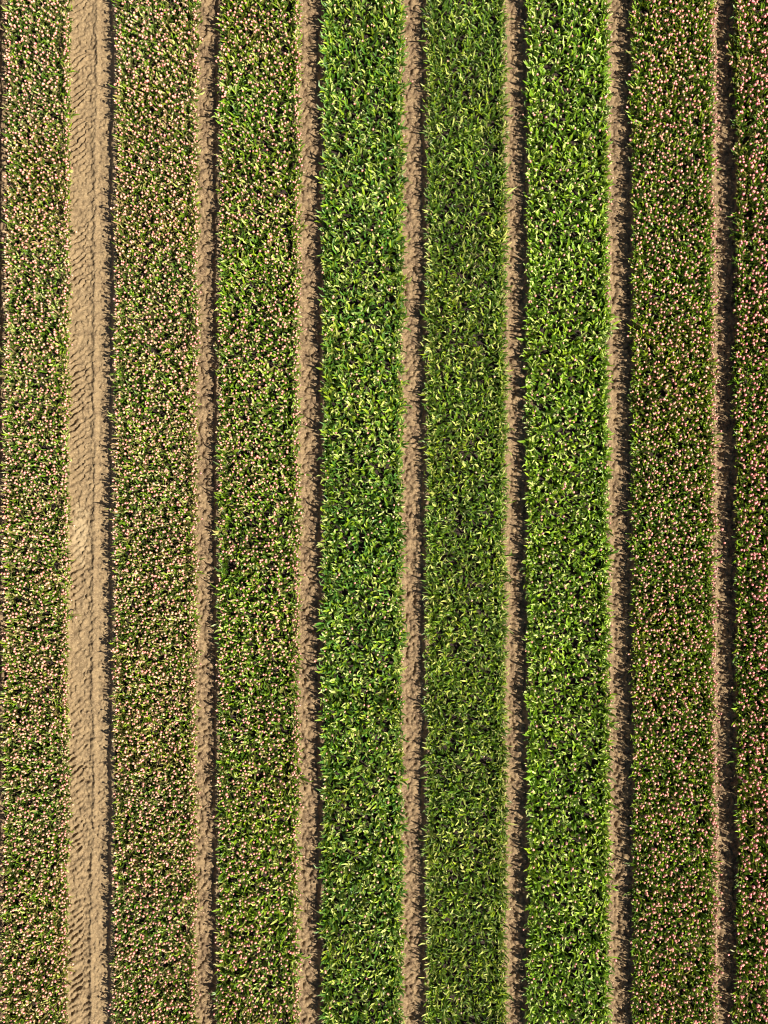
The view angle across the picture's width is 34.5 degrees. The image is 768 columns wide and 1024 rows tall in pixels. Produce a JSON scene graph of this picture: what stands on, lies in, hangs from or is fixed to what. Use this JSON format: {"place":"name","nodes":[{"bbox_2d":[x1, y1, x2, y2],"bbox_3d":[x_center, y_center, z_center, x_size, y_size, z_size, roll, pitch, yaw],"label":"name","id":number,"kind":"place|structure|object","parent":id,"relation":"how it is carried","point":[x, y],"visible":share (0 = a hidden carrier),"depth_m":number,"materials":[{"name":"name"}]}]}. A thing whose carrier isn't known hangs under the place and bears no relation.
{"place":"outdoors","nodes":[
{"label":"outdoors","id":0,"kind":"place"},
{"bbox_2d":[0,0,7,1023],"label":"dirt path","id":1,"kind":"structure","parent":0,"point":[3,157],"depth_m":17.90,"materials":[{"name":"soil"}]},
{"bbox_2d":[186,0,221,1023],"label":"dirt path","id":2,"kind":"structure","parent":0,"point":[207,673],"depth_m":17.95,"materials":[{"name":"soil"}]},
{"bbox_2d":[290,0,325,1023],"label":"dirt path","id":3,"kind":"structure","parent":0,"point":[311,829],"depth_m":17.95,"materials":[{"name":"soil"}]},
{"bbox_2d":[395,0,429,1023],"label":"dirt path","id":4,"kind":"structure","parent":0,"point":[414,727],"depth_m":17.95,"materials":[{"name":"soil"}]},
{"bbox_2d":[418,0,516,1023],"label":"tulip bed","id":5,"kind":"object","parent":0,"point":[500,236],"visible":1,"depth_m":17.81,"materials":[{"name":"green plant"}]},
{"bbox_2d":[424,515,434,523],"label":"tulip plant","id":6,"kind":"object","parent":5,"relation":"on","point":[431,517],"visible":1,"depth_m":17.82,"materials":[{"name":"green plant"}]},
{"bbox_2d":[500,0,532,1023],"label":"dirt path","id":7,"kind":"structure","parent":0,"point":[514,699],"depth_m":17.95,"materials":[{"name":"soil"}]},
{"bbox_2d":[603,0,639,1023],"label":"dirt path","id":8,"kind":"structure","parent":0,"point":[622,215],"depth_m":17.96,"materials":[{"name":"soil"}]},
{"bbox_2d":[708,0,745,1023],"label":"dirt path","id":9,"kind":"structure","parent":0,"point":[724,184],"depth_m":17.95,"materials":[{"name":"soil"}]},
{"label":"ground","id":10,"kind":"structure","parent":0,"visible":0},
{"bbox_2d":[0,0,80,1023],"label":"tulip bed","id":11,"kind":"object","parent":10,"relation":"on","point":[12,413],"visible":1,"depth_m":17.78,"materials":[{"name":"green plant"}]},
{"bbox_2d":[56,0,117,1023],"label":"tractor track","id":12,"kind":"structure","parent":10,"relation":"on","point":[92,255],"depth_m":17.99,"materials":[{"name":"soil"}]},
{"bbox_2d":[103,0,206,1023],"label":"tulip bed","id":13,"kind":"object","parent":10,"relation":"on","point":[122,219],"visible":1,"depth_m":17.78,"materials":[{"name":"green plant"}]},
{"bbox_2d":[209,0,311,1023],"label":"tulip bed","id":14,"kind":"object","parent":10,"relation":"on","point":[227,18],"visible":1,"depth_m":17.79,"materials":[{"name":"green plant"}]},
{"bbox_2d":[313,0,413,1023],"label":"tulip bed","id":15,"kind":"object","parent":10,"relation":"on","point":[329,267],"visible":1,"depth_m":17.79,"materials":[{"name":"green plant"}]},
{"bbox_2d":[328,536,341,543],"bbox_3d":[-0.701,0.405,17.802,0.213,0.322,0.097,-14,89,0],"label":"tulip plant","id":16,"kind":"object","parent":15,"relation":"on","point":[333,541],"visible":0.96,"depth_m":17.77,"materials":[{"name":"green plant"}]},
{"bbox_2d":[335,511,344,519],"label":"tulip plant","id":17,"kind":"object","parent":15,"relation":"on","point":[338,514],"visible":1,"depth_m":17.78,"materials":[{"name":"green plant"}]},
{"bbox_2d":[351,538,361,549],"bbox_3d":[-0.390,0.457,17.827,0.111,0.269,0.192,29,90,0],"label":"tulip plant","id":18,"kind":"object","parent":15,"relation":"on","point":[357,545],"visible":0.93,"depth_m":17.78,"materials":[{"name":"green plant"}]},
{"bbox_2d":[360,482,369,491],"bbox_3d":[-0.264,-0.349,17.796,0.149,0.354,0.166,24,82,-3],"label":"tulip plant","id":19,"kind":"object","parent":15,"relation":"on","point":[363,490],"visible":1,"depth_m":17.79,"materials":[{"name":"green plant"}]},
{"bbox_2d":[362,497,368,509],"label":"tulip plant","id":20,"kind":"object","parent":15,"relation":"on","point":[366,501],"visible":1,"depth_m":17.73,"materials":[{"name":"green plant"}]},
{"bbox_2d":[362,551,372,561],"bbox_3d":[-0.231,0.654,17.778,0.154,0.369,0.152,-31,90,0],"label":"tulip plant","id":21,"kind":"object","parent":15,"relation":"on","point":[365,556],"visible":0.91,"depth_m":17.82,"materials":[{"name":"green plant"}]},
{"bbox_2d":[361,471,373,477],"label":"tulip plant","id":22,"kind":"object","parent":15,"relation":"on","point":[364,474],"visible":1,"depth_m":17.74,"materials":[{"name":"green plant"}]},
{"bbox_2d":[364,488,378,494],"bbox_3d":[-0.176,-0.268,17.823,0.167,0.292,0.146,39,90,0],"label":"tulip plant","id":23,"kind":"object","parent":15,"relation":"on","point":[368,493],"visible":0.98,"depth_m":17.76,"materials":[{"name":"green plant"}]},
{"bbox_2d":[371,483,379,490],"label":"tulip plant","id":24,"kind":"object","parent":15,"relation":"on","point":[376,488],"visible":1,"depth_m":17.84,"materials":[{"name":"green plant"}]},
{"bbox_2d":[371,549,380,557],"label":"tulip plant","id":25,"kind":"object","parent":15,"relation":"on","point":[376,553],"visible":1,"depth_m":17.83,"materials":[{"name":"green plant"}]},
{"bbox_2d":[373,563,383,571],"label":"tulip plant","id":26,"kind":"object","parent":15,"relation":"on","point":[380,567],"visible":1,"depth_m":17.77,"materials":[{"name":"green plant"}]},
{"bbox_2d":[374,493,383,502],"bbox_3d":[-0.066,-0.192,17.806,0.172,0.326,0.087,-42,90,0],"label":"tulip plant","id":27,"kind":"object","parent":15,"relation":"on","point":[379,499],"visible":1,"depth_m":17.77,"materials":[{"name":"green plant"}]},
{"bbox_2d":[374,568,387,575],"bbox_3d":[-0.053,0.868,17.800,0.210,0.320,0.114,18,89,0],"label":"tulip plant","id":28,"kind":"object","parent":15,"relation":"on","point":[379,573],"visible":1,"depth_m":17.79,"materials":[{"name":"green plant"}]},
{"bbox_2d":[382,536,392,545],"bbox_3d":[0.048,0.418,17.791,0.161,0.344,0.147,-5,89,0],"label":"tulip plant","id":29,"kind":"object","parent":15,"relation":"on","point":[387,539],"visible":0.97,"depth_m":17.82,"materials":[{"name":"green plant"}]},
{"bbox_2d":[383,469,391,478],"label":"tulip plant","id":30,"kind":"object","parent":15,"relation":"on","point":[387,472],"visible":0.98,"depth_m":17.83,"materials":[{"name":"green plant"}]},
{"bbox_2d":[384,497,391,508],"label":"tulip plant","id":31,"kind":"object","parent":15,"relation":"on","point":[388,502],"visible":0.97,"depth_m":17.77,"materials":[{"name":"green plant"}]},
{"bbox_2d":[395,535,407,541],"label":"tulip plant","id":32,"kind":"object","parent":15,"relation":"on","point":[402,537],"visible":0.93,"depth_m":17.80,"materials":[{"name":"green plant"}]},
{"bbox_2d":[516,0,620,1023],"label":"tulip bed","id":33,"kind":"object","parent":10,"relation":"on","point":[600,574],"visible":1,"depth_m":17.79,"materials":[{"name":"green plant"}]},
{"bbox_2d":[622,0,725,1023],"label":"tulip bed","id":34,"kind":"object","parent":10,"relation":"on","point":[706,653],"visible":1,"depth_m":17.77,"materials":[{"name":"green plant"}]},
{"bbox_2d":[725,0,767,1023],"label":"tulip bed","id":35,"kind":"object","parent":10,"relation":"on","point":[756,292],"visible":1,"depth_m":17.75,"materials":[{"name":"green plant"}]}
]}

